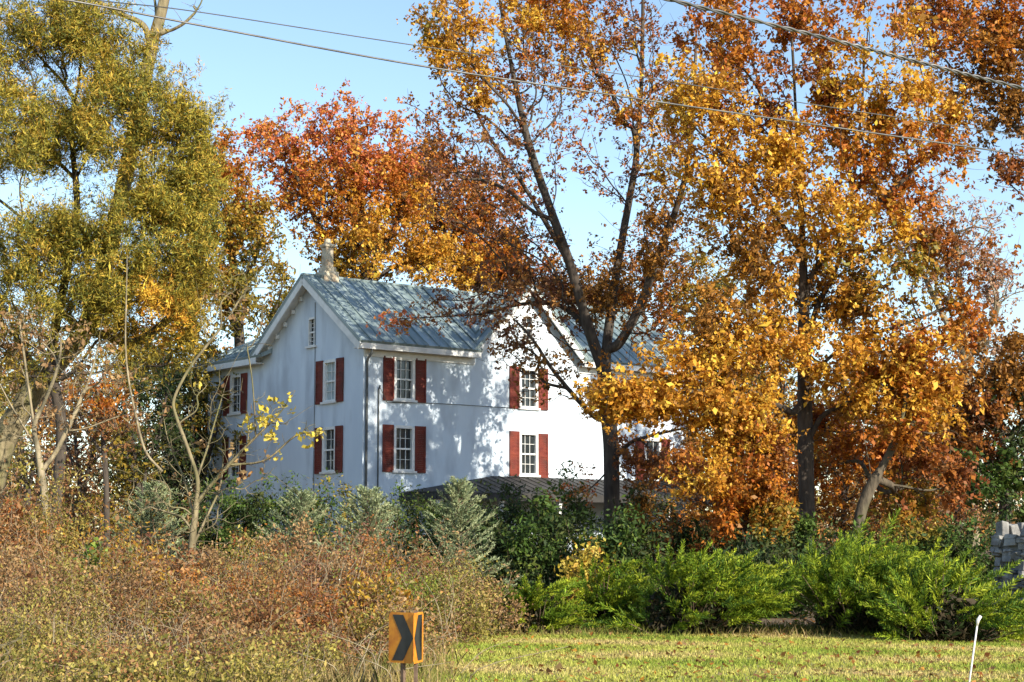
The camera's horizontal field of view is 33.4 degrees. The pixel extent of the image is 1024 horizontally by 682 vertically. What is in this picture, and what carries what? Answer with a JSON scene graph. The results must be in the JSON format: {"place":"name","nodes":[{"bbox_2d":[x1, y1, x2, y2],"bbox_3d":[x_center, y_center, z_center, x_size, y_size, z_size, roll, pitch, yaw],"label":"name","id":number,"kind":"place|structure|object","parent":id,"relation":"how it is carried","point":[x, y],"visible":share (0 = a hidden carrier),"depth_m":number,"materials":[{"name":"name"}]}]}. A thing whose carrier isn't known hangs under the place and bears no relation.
{"place":"outdoors","nodes":[
{"label":"outdoors","id":0,"kind":"place"},
{"bbox_2d":[0,627,484,681],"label":"tall dry grass","id":1,"kind":"structure","parent":0,"point":[367,676],"depth_m":19.66,"materials":[{"name":"beige plant"}]},
{"bbox_2d":[0,0,1023,526],"label":"sky","id":2,"kind":"structure","parent":0,"point":[258,71],"materials":[{"name":"blue"}]},
{"bbox_2d":[63,0,1023,155],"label":"power line","id":3,"kind":"object","parent":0,"point":[149,15],"visible":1,"depth_m":24.73,"materials":[{"name":"black metal"}]},
{"bbox_2d":[65,527,1023,681],"bbox_3d":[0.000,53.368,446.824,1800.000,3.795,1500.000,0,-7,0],"label":"ground","id":4,"kind":"structure","parent":0,"point":[770,620],"depth_m":23.38,"materials":[{"name":"soil"}]},
{"bbox_2d":[0,368,55,524],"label":"maple tree","id":5,"kind":"object","parent":4,"relation":"on","point":[23,466],"visible":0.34,"depth_m":58.05,"materials":[{"name":"brown plant"}]},
{"bbox_2d":[0,490,61,577],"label":"rusty shrub","id":6,"kind":"object","parent":4,"relation":"on","point":[19,512],"visible":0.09,"depth_m":33.52,"materials":[{"name":"brown plant"}]},
{"bbox_2d":[0,299,74,511],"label":"bare tree","id":7,"kind":"object","parent":4,"relation":"on","point":[48,452],"visible":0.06,"depth_m":121.73,"materials":[{"name":"grey plant"}]},
{"bbox_2d":[0,304,90,540],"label":"maple tree","id":8,"kind":"object","parent":4,"relation":"on","point":[28,484],"visible":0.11,"depth_m":61.84,"materials":[{"name":"brown plant"}]},
{"bbox_2d":[15,499,87,563],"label":"olive shrub","id":9,"kind":"object","parent":4,"relation":"on","point":[79,542],"visible":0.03,"depth_m":35.62,"materials":[{"name":"green plant"}]},
{"bbox_2d":[5,336,115,524],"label":"bare tree","id":10,"kind":"object","parent":4,"relation":"on","point":[72,446],"visible":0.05,"depth_m":127.81,"materials":[{"name":"grey plant"}]},
{"bbox_2d":[24,319,132,556],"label":"maple tree","id":11,"kind":"object","parent":4,"relation":"on","point":[78,460],"visible":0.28,"depth_m":67.72,"materials":[{"name":"orange plant"}]},
{"bbox_2d":[0,300,159,555],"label":"bare tree","id":12,"kind":"object","parent":4,"relation":"on","point":[37,443],"visible":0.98,"depth_m":38.08,"materials":[{"name":"brown plant"}]},
{"bbox_2d":[24,359,165,553],"bbox_3d":[-14.677,4.212,60.098,4.864,7.077,3.580,0,-7,0],"label":"maple tree","id":13,"kind":"object","parent":4,"relation":"on","point":[103,450],"visible":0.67,"depth_m":59.81,"materials":[{"name":"orange plant"}]},
{"bbox_2d":[72,537,131,605],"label":"leafy shrub","id":14,"kind":"object","parent":4,"relation":"on","point":[94,545],"visible":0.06,"depth_m":30.63,"materials":[{"name":"green plant"}]},
{"bbox_2d":[0,0,242,548],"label":"cedar tree","id":15,"kind":"object","parent":4,"relation":"on","point":[66,240],"visible":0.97,"depth_m":40.50,"materials":[{"name":"green plant"}]},
{"bbox_2d":[0,0,250,513],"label":"dead tree","id":16,"kind":"object","parent":4,"relation":"on","point":[7,446],"visible":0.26,"depth_m":41.78,"materials":[{"name":"beige plant"}]},
{"bbox_2d":[77,315,182,523],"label":"bare tree","id":17,"kind":"object","parent":4,"relation":"on","point":[99,465],"visible":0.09,"depth_m":119.33,"materials":[{"name":"grey plant"}]},
{"bbox_2d":[62,329,204,545],"bbox_3d":[-14.047,3.871,64.159,5.283,8.737,4.498,5,-8,-36],"label":"maple tree","id":18,"kind":"object","parent":4,"relation":"on","point":[129,463],"visible":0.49,"depth_m":63.79,"materials":[{"name":"orange plant"}]},
{"bbox_2d":[125,256,162,471],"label":"hanging vine","id":19,"kind":"object","parent":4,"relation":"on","point":[142,442],"visible":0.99,"depth_m":36.11,"materials":[{"name":"beige plant"}]},
{"bbox_2d":[85,364,208,555],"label":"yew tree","id":20,"kind":"object","parent":4,"relation":"on","point":[168,457],"visible":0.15,"depth_m":69.58,"materials":[{"name":"green plant"}]},
{"bbox_2d":[101,480,200,584],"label":"spruce sapling","id":21,"kind":"object","parent":4,"relation":"on","point":[157,517],"visible":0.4,"depth_m":35.69,"materials":[{"name":"green plant"}]},
{"bbox_2d":[136,331,244,553],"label":"maple tree","id":22,"kind":"object","parent":4,"relation":"on","point":[201,397],"visible":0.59,"depth_m":67.62,"materials":[{"name":"green plant"}]},
{"bbox_2d":[149,344,233,534],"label":"bare tree","id":23,"kind":"object","parent":4,"relation":"on","point":[228,348],"visible":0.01,"depth_m":126.12,"materials":[{"name":"grey plant"}]},
{"bbox_2d":[100,105,297,406],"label":"maple tree","id":24,"kind":"object","parent":4,"relation":"on","point":[237,226],"visible":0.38,"depth_m":76.35,"materials":[{"name":"orange plant"}]},
{"bbox_2d":[112,246,324,569],"bbox_3d":[-5.675,1.907,33.008,4.367,7.620,1.500,-1,-7,7],"label":"sapling","id":25,"kind":"object","parent":4,"relation":"on","point":[194,535],"visible":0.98,"depth_m":32.95,"materials":[{"name":"beige plant"}]},
{"bbox_2d":[169,471,275,559],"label":"evergreen shrub","id":26,"kind":"object","parent":4,"relation":"on","point":[210,535],"visible":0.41,"depth_m":55.48,"materials":[{"name":"green plant"}]},
{"bbox_2d":[212,470,318,559],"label":"evergreen shrub","id":27,"kind":"object","parent":4,"relation":"on","point":[245,506],"visible":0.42,"depth_m":55.03,"materials":[{"name":"green plant"}]},
{"bbox_2d":[0,451,545,681],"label":"bramble thicket","id":28,"kind":"object","parent":4,"relation":"on","point":[189,597],"visible":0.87,"depth_m":24.14,"materials":[{"name":"brown plant"}]},
{"bbox_2d":[259,259,293,316],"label":"bare tree","id":29,"kind":"object","parent":4,"relation":"on","point":[280,286],"depth_m":130.86,"materials":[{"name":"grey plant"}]},
{"bbox_2d":[0,510,567,681],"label":"dry canes","id":30,"kind":"object","parent":4,"relation":"on","point":[362,658],"visible":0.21,"depth_m":21.88,"materials":[{"name":"brown plant"}]},
{"bbox_2d":[240,486,348,591],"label":"spruce sapling","id":31,"kind":"object","parent":4,"relation":"on","point":[302,502],"visible":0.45,"depth_m":37.20,"materials":[{"name":"green plant"}]},
{"bbox_2d":[282,467,384,561],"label":"evergreen shrub","id":32,"kind":"object","parent":4,"relation":"on","point":[330,503],"visible":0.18,"depth_m":54.45,"materials":[{"name":"green plant"}]},
{"bbox_2d":[232,79,466,287],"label":"maple tree","id":33,"kind":"object","parent":4,"relation":"on","point":[364,238],"visible":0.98,"depth_m":80.50,"materials":[{"name":"orange plant"}]},
{"bbox_2d":[305,484,422,586],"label":"spruce sapling","id":34,"kind":"object","parent":4,"relation":"on","point":[375,500],"visible":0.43,"depth_m":36.24,"materials":[{"name":"green plant"}]},
{"bbox_2d":[357,478,443,559],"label":"evergreen shrub","id":35,"kind":"object","parent":4,"relation":"on","point":[408,512],"visible":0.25,"depth_m":54.96,"materials":[{"name":"green plant"}]},
{"bbox_2d":[389,610,413,681],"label":"chevron sign","id":36,"kind":"object","parent":4,"relation":"on","point":[401,637],"visible":1,"depth_m":17.75,"materials":[{"name":"metal"}]},
{"bbox_2d":[413,610,423,681],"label":"chevron sign","id":37,"kind":"object","parent":4,"relation":"on","point":[418,617],"visible":1,"depth_m":17.77,"materials":[{"name":"yellow metal"}]},
{"bbox_2d":[194,239,724,557],"bbox_3d":[-2.058,2.866,68.706,16.587,12.180,14.278,5,-9,-38],"label":"farmhouse","id":38,"kind":"object","parent":4,"relation":"on","point":[429,409],"visible":0.63,"depth_m":63.46,"materials":[{"name":"white paint"}]},
{"bbox_2d":[226,436,239,479],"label":"window","id":39,"kind":"structure","parent":38,"relation":"in","point":[231,439],"depth_m":67.37,"materials":[{"name":"paint"}]},
{"bbox_2d":[227,374,240,415],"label":"window","id":40,"kind":"structure","parent":38,"relation":"in","point":[235,384],"depth_m":67.66,"materials":[{"name":"paint"}]},
{"bbox_2d":[305,317,316,348],"bbox_3d":[-7.400,-0.312,63.248,0.215,1.150,0.700,5,-9,-38],"label":"window","id":41,"kind":"structure","parent":38,"relation":"in","point":[312,320],"depth_m":63.36,"materials":[{"name":"paint"}]},
{"bbox_2d":[319,426,334,473],"bbox_3d":[-6.599,3.950,61.705,0.215,1.700,1.040,5,-9,-38],"label":"window","id":42,"kind":"structure","parent":38,"relation":"in","point":[328,443],"depth_m":61.87,"materials":[{"name":"paint"}]},
{"bbox_2d":[320,359,337,404],"bbox_3d":[-6.599,1.473,62.003,0.215,1.610,1.040,5,-9,-38],"label":"window","id":43,"kind":"structure","parent":38,"relation":"in","point":[329,366],"depth_m":62.18,"materials":[{"name":"paint"}]},
{"bbox_2d":[392,425,416,472],"bbox_3d":[-3.875,3.872,61.059,1.040,1.700,0.215,5,-9,-38],"label":"window","id":44,"kind":"structure","parent":38,"relation":"in","point":[404,436],"depth_m":61.14,"materials":[{"name":"paint"}]},
{"bbox_2d":[393,358,417,402],"bbox_3d":[-3.875,1.395,61.356,1.040,1.610,0.215,5,-9,-38],"label":"window","id":45,"kind":"structure","parent":38,"relation":"in","point":[404,383],"depth_m":61.44,"materials":[{"name":"paint"}]},
{"bbox_2d":[520,314,535,341],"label":"window","id":46,"kind":"structure","parent":38,"relation":"in","point":[527,320],"depth_m":65.18,"materials":[{"name":"paint"}]},
{"bbox_2d":[518,432,540,476],"bbox_3d":[0.617,4.291,64.543,1.040,1.700,0.215,5,-9,-38],"label":"window","id":47,"kind":"structure","parent":38,"relation":"in","point":[528,440],"depth_m":64.64,"materials":[{"name":"paint"}]},
{"bbox_2d":[519,367,540,409],"bbox_3d":[0.617,1.813,64.840,1.040,1.610,0.215,5,-9,-38],"label":"window","id":48,"kind":"structure","parent":38,"relation":"in","point":[526,405],"depth_m":64.93,"materials":[{"name":"paint"}]},
{"bbox_2d":[645,438,660,480],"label":"window","id":49,"kind":"structure","parent":38,"relation":"in","point":[653,443],"depth_m":68.60,"materials":[{"name":"paint"}]},
{"bbox_2d":[413,480,506,565],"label":"evergreen shrub","id":50,"kind":"object","parent":4,"relation":"on","point":[434,541],"visible":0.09,"depth_m":51.63,"materials":[{"name":"green plant"}]},
{"bbox_2d":[405,476,522,613],"bbox_3d":[-1.102,4.349,35.238,2.219,3.144,2.642,5,-8,-34],"label":"spruce sapling","id":51,"kind":"object","parent":4,"relation":"on","point":[456,493],"visible":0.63,"depth_m":35.20,"materials":[{"name":"green plant"}]},
{"bbox_2d":[386,120,570,300],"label":"oak tree","id":52,"kind":"object","parent":4,"relation":"on","point":[469,246],"visible":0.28,"depth_m":88.57,"materials":[{"name":"orange plant"}]},
{"bbox_2d":[442,497,548,596],"bbox_3d":[-0.320,5.042,40.633,2.735,2.677,2.135,0,-7,0],"label":"evergreen shrub","id":53,"kind":"object","parent":4,"relation":"on","point":[497,531],"visible":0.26,"depth_m":40.47,"materials":[{"name":"green plant"}]},
{"bbox_2d":[452,474,566,562],"bbox_3d":[0.025,5.308,49.724,3.597,2.927,2.611,-2,-7,15],"label":"evergreen shrub","id":54,"kind":"object","parent":4,"relation":"on","point":[510,510],"visible":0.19,"depth_m":49.65,"materials":[{"name":"green plant"}]},
{"bbox_2d":[0,458,1023,549],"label":"undergrowth","id":55,"kind":"object","parent":4,"relation":"on","point":[825,526],"visible":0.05,"depth_m":97.20,"materials":[{"name":"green plant"}]},
{"bbox_2d":[490,482,603,603],"bbox_3d":[0.925,4.830,39.788,2.891,3.108,2.059,0,-7,0],"label":"evergreen shrub","id":56,"kind":"object","parent":4,"relation":"on","point":[531,565],"visible":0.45,"depth_m":39.65,"materials":[{"name":"green broad leaf"},{"name":"brown twig"}]},
{"bbox_2d":[365,0,731,557],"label":"oak tree","id":57,"kind":"object","parent":4,"relation":"on","point":[529,21],"visible":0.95,"depth_m":57.34,"materials":[{"name":"brown plant"}]},
{"bbox_2d":[487,573,609,633],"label":"juniper shrub","id":58,"kind":"object","parent":4,"relation":"on","point":[546,611],"visible":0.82,"depth_m":30.12,"materials":[{"name":"green plant"}]},
{"bbox_2d":[506,457,621,574],"bbox_3d":[1.375,5.032,48.883,3.365,3.385,2.586,2,-7,-16],"label":"evergreen shrub","id":59,"kind":"object","parent":4,"relation":"on","point":[580,510],"visible":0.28,"depth_m":48.53,"materials":[{"name":"green broad leaf"},{"name":"brown twig"}]},
{"bbox_2d":[130,556,1023,681],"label":"fallen leaves","id":60,"kind":"object","parent":4,"relation":"on","point":[559,665],"visible":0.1,"depth_m":23.66,"materials":[{"name":"yellow plant"}]},
{"bbox_2d":[547,535,625,605],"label":"golden shrub","id":61,"kind":"object","parent":4,"relation":"on","point":[573,570],"visible":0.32,"depth_m":37.55,"materials":[{"name":"yellow plant"}]},
{"bbox_2d":[567,553,665,627],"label":"juniper shrub","id":62,"kind":"object","parent":4,"relation":"on","point":[611,592],"visible":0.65,"depth_m":31.61,"materials":[{"name":"green plant"}]},
{"bbox_2d":[575,495,684,611],"bbox_3d":[2.647,4.856,38.166,2.800,2.833,2.094,0,-7,0],"label":"evergreen shrub","id":63,"kind":"object","parent":4,"relation":"on","point":[623,532],"visible":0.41,"depth_m":38.05,"materials":[{"name":"green broad leaf"},{"name":"brown twig"}]},
{"bbox_2d":[599,474,698,568],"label":"evergreen shrub","id":64,"kind":"object","parent":4,"relation":"on","point":[647,504],"visible":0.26,"depth_m":49.57,"materials":[{"name":"green plant"}]},
{"bbox_2d":[538,199,797,414],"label":"oak tree","id":65,"kind":"object","parent":4,"relation":"on","point":[696,260],"visible":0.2,"depth_m":86.38,"materials":[{"name":"orange plant"}]},
{"bbox_2d":[667,324,710,522],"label":"bare tree","id":66,"kind":"object","parent":4,"relation":"on","point":[685,425],"depth_m":124.12,"materials":[{"name":"grey plant"}]},
{"bbox_2d":[584,539,816,633],"bbox_3d":[3.589,4.387,30.343,3.303,1.769,3.736,-7,-9,44],"label":"juniper shrub","id":67,"kind":"object","parent":4,"relation":"on","point":[713,594],"visible":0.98,"depth_m":29.85,"materials":[{"name":"green plant"}]},
{"bbox_2d":[652,495,752,574],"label":"evergreen shrub","id":68,"kind":"object","parent":4,"relation":"on","point":[690,543],"visible":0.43,"depth_m":47.44,"materials":[{"name":"green plant"}]},
{"bbox_2d":[677,363,761,535],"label":"maple tree","id":69,"kind":"object","parent":4,"relation":"on","point":[694,439],"visible":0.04,"depth_m":69.03,"materials":[{"name":"orange plant"}]},
{"bbox_2d":[638,385,809,554],"bbox_3d":[5.606,3.851,44.763,4.630,5.407,3.962,3,-8,-26],"label":"maple tree","id":70,"kind":"object","parent":4,"relation":"on","point":[736,492],"visible":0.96,"depth_m":44.53,"materials":[{"name":"orange plant"}]},
{"bbox_2d":[488,618,1023,641],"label":"weedy verge","id":71,"kind":"structure","parent":4,"relation":"on","point":[792,628],"depth_m":29.84,"materials":[{"name":"green plant"}]},
{"bbox_2d":[707,518,814,618],"bbox_3d":[5.225,4.966,37.183,3.232,2.246,2.112,0,-7,0],"label":"evergreen shrub","id":72,"kind":"object","parent":4,"relation":"on","point":[761,558],"visible":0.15,"depth_m":37.01,"materials":[{"name":"green plant"}]},
{"bbox_2d":[695,324,829,536],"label":"bare tree","id":73,"kind":"object","parent":4,"relation":"on","point":[788,388],"visible":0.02,"depth_m":121.68,"materials":[{"name":"grey plant"}]},
{"bbox_2d":[724,509,826,572],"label":"evergreen shrub","id":74,"kind":"object","parent":4,"relation":"on","point":[803,532],"visible":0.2,"depth_m":45.38,"materials":[{"name":"green plant"}]},
{"bbox_2d":[727,335,851,548],"bbox_3d":[10.242,3.959,63.818,4.815,8.394,4.474,0,-7,0],"label":"maple tree","id":75,"kind":"object","parent":4,"relation":"on","point":[794,493],"visible":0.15,"depth_m":63.48,"materials":[{"name":"orange plant"}]},
{"bbox_2d":[570,0,1023,549],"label":"oak tree","id":76,"kind":"object","parent":4,"relation":"on","point":[640,400],"visible":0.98,"depth_m":47.25,"materials":[{"name":"orange plant"}]},
{"bbox_2d":[787,354,882,539],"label":"maple tree","id":77,"kind":"object","parent":4,"relation":"on","point":[842,515],"visible":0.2,"depth_m":65.60,"materials":[{"name":"orange plant"}]},
{"bbox_2d":[793,343,882,529],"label":"bare tree","id":78,"kind":"object","parent":4,"relation":"on","point":[858,444],"visible":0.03,"depth_m":125.98,"materials":[{"name":"grey plant"}]},
{"bbox_2d":[787,515,890,567],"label":"evergreen shrub","id":79,"kind":"object","parent":4,"relation":"on","point":[825,551],"visible":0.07,"depth_m":42.50,"materials":[{"name":"green plant"}]},
{"bbox_2d":[759,507,973,634],"bbox_3d":[6.320,4.223,30.831,4.115,2.457,3.398,4,-8,-31],"label":"juniper shrub","id":80,"kind":"object","parent":4,"relation":"on","point":[833,594],"visible":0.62,"depth_m":30.32,"materials":[{"name":"green plant"}]},
{"bbox_2d":[789,319,989,543],"bbox_3d":[10.855,3.179,48.297,4.477,7.502,7.338,1,-7,-9],"label":"maple tree","id":81,"kind":"object","parent":4,"relation":"on","point":[924,451],"visible":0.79,"depth_m":46.81,"materials":[{"name":"brown plant"}]},
{"bbox_2d":[850,396,959,541],"bbox_3d":[14.282,4.719,62.099,4.526,6.494,5.047,0,-7,0],"label":"maple tree","id":82,"kind":"object","parent":4,"relation":"on","point":[914,467],"visible":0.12,"depth_m":61.65,"materials":[{"name":"orange plant"}]},
{"bbox_2d":[861,506,958,566],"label":"evergreen shrub","id":83,"kind":"object","parent":4,"relation":"on","point":[924,534],"visible":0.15,"depth_m":41.68,"materials":[{"name":"green plant"}]},
{"bbox_2d":[880,355,988,540],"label":"bare tree","id":84,"kind":"object","parent":4,"relation":"on","point":[912,470],"visible":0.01,"depth_m":117.44,"materials":[{"name":"grey plant"}]},
{"bbox_2d":[848,537,1023,642],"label":"juniper shrub","id":85,"kind":"object","parent":4,"relation":"on","point":[941,600],"visible":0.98,"depth_m":28.61,"materials":[{"name":"green plant"}]},
{"bbox_2d":[865,170,1023,553],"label":"bare tree","id":86,"kind":"object","parent":4,"relation":"on","point":[995,281],"visible":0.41,"depth_m":84.61,"materials":[{"name":"brown plant"}]},
{"bbox_2d":[876,0,1023,215],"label":"oak tree","id":87,"kind":"object","parent":4,"relation":"on","point":[1005,59],"visible":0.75,"depth_m":55.31,"materials":[{"name":"orange plant"}]},
{"bbox_2d":[908,505,1010,591],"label":"evergreen shrub","id":88,"kind":"object","parent":4,"relation":"on","point":[958,547],"visible":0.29,"depth_m":40.51,"materials":[{"name":"green plant"}]},
{"bbox_2d":[917,357,1008,540],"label":"maple tree","id":89,"kind":"object","parent":4,"relation":"on","point":[958,515],"visible":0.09,"depth_m":65.51,"materials":[{"name":"orange plant"}]},
{"bbox_2d":[968,615,981,681],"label":"marker stake","id":90,"kind":"object","parent":4,"relation":"on","point":[978,619],"visible":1,"depth_m":18.24,"materials":[{"name":"white paint"}]},
{"bbox_2d":[929,299,1023,524],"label":"oak tree","id":91,"kind":"object","parent":4,"relation":"on","point":[1004,464],"visible":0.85,"depth_m":55.32,"materials":[{"name":"orange plant"}]},
{"bbox_2d":[982,384,1023,537],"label":"bare tree","id":92,"kind":"object","parent":4,"relation":"on","point":[1021,493],"visible":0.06,"depth_m":122.06,"materials":[{"name":"plant"}]},
{"bbox_2d":[984,490,1023,564],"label":"evergreen shrub","id":93,"kind":"object","parent":4,"relation":"on","point":[1018,513],"visible":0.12,"depth_m":42.66,"materials":[{"name":"green plant"}]},
{"bbox_2d":[990,521,1023,628],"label":"stone pillar","id":94,"kind":"structure","parent":4,"relation":"on","point":[1007,541],"depth_m":32.64,"materials":[{"name":"grey stone"}]},
{"bbox_2d":[96,0,1023,136],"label":"power line","id":95,"kind":"object","parent":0,"point":[542,63],"visible":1,"depth_m":26.43,"materials":[{"name":"black metal"}]},
{"bbox_2d":[382,628,1023,681],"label":"lawn grass","id":96,"kind":"structure","parent":0,"point":[1015,649],"depth_m":23.90,"materials":[{"name":"green plant"}]},
{"bbox_2d":[664,0,1023,89],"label":"power line","id":97,"kind":"object","parent":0,"point":[819,36],"visible":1,"depth_m":18.67,"materials":[{"name":"black metal"}]}
]}

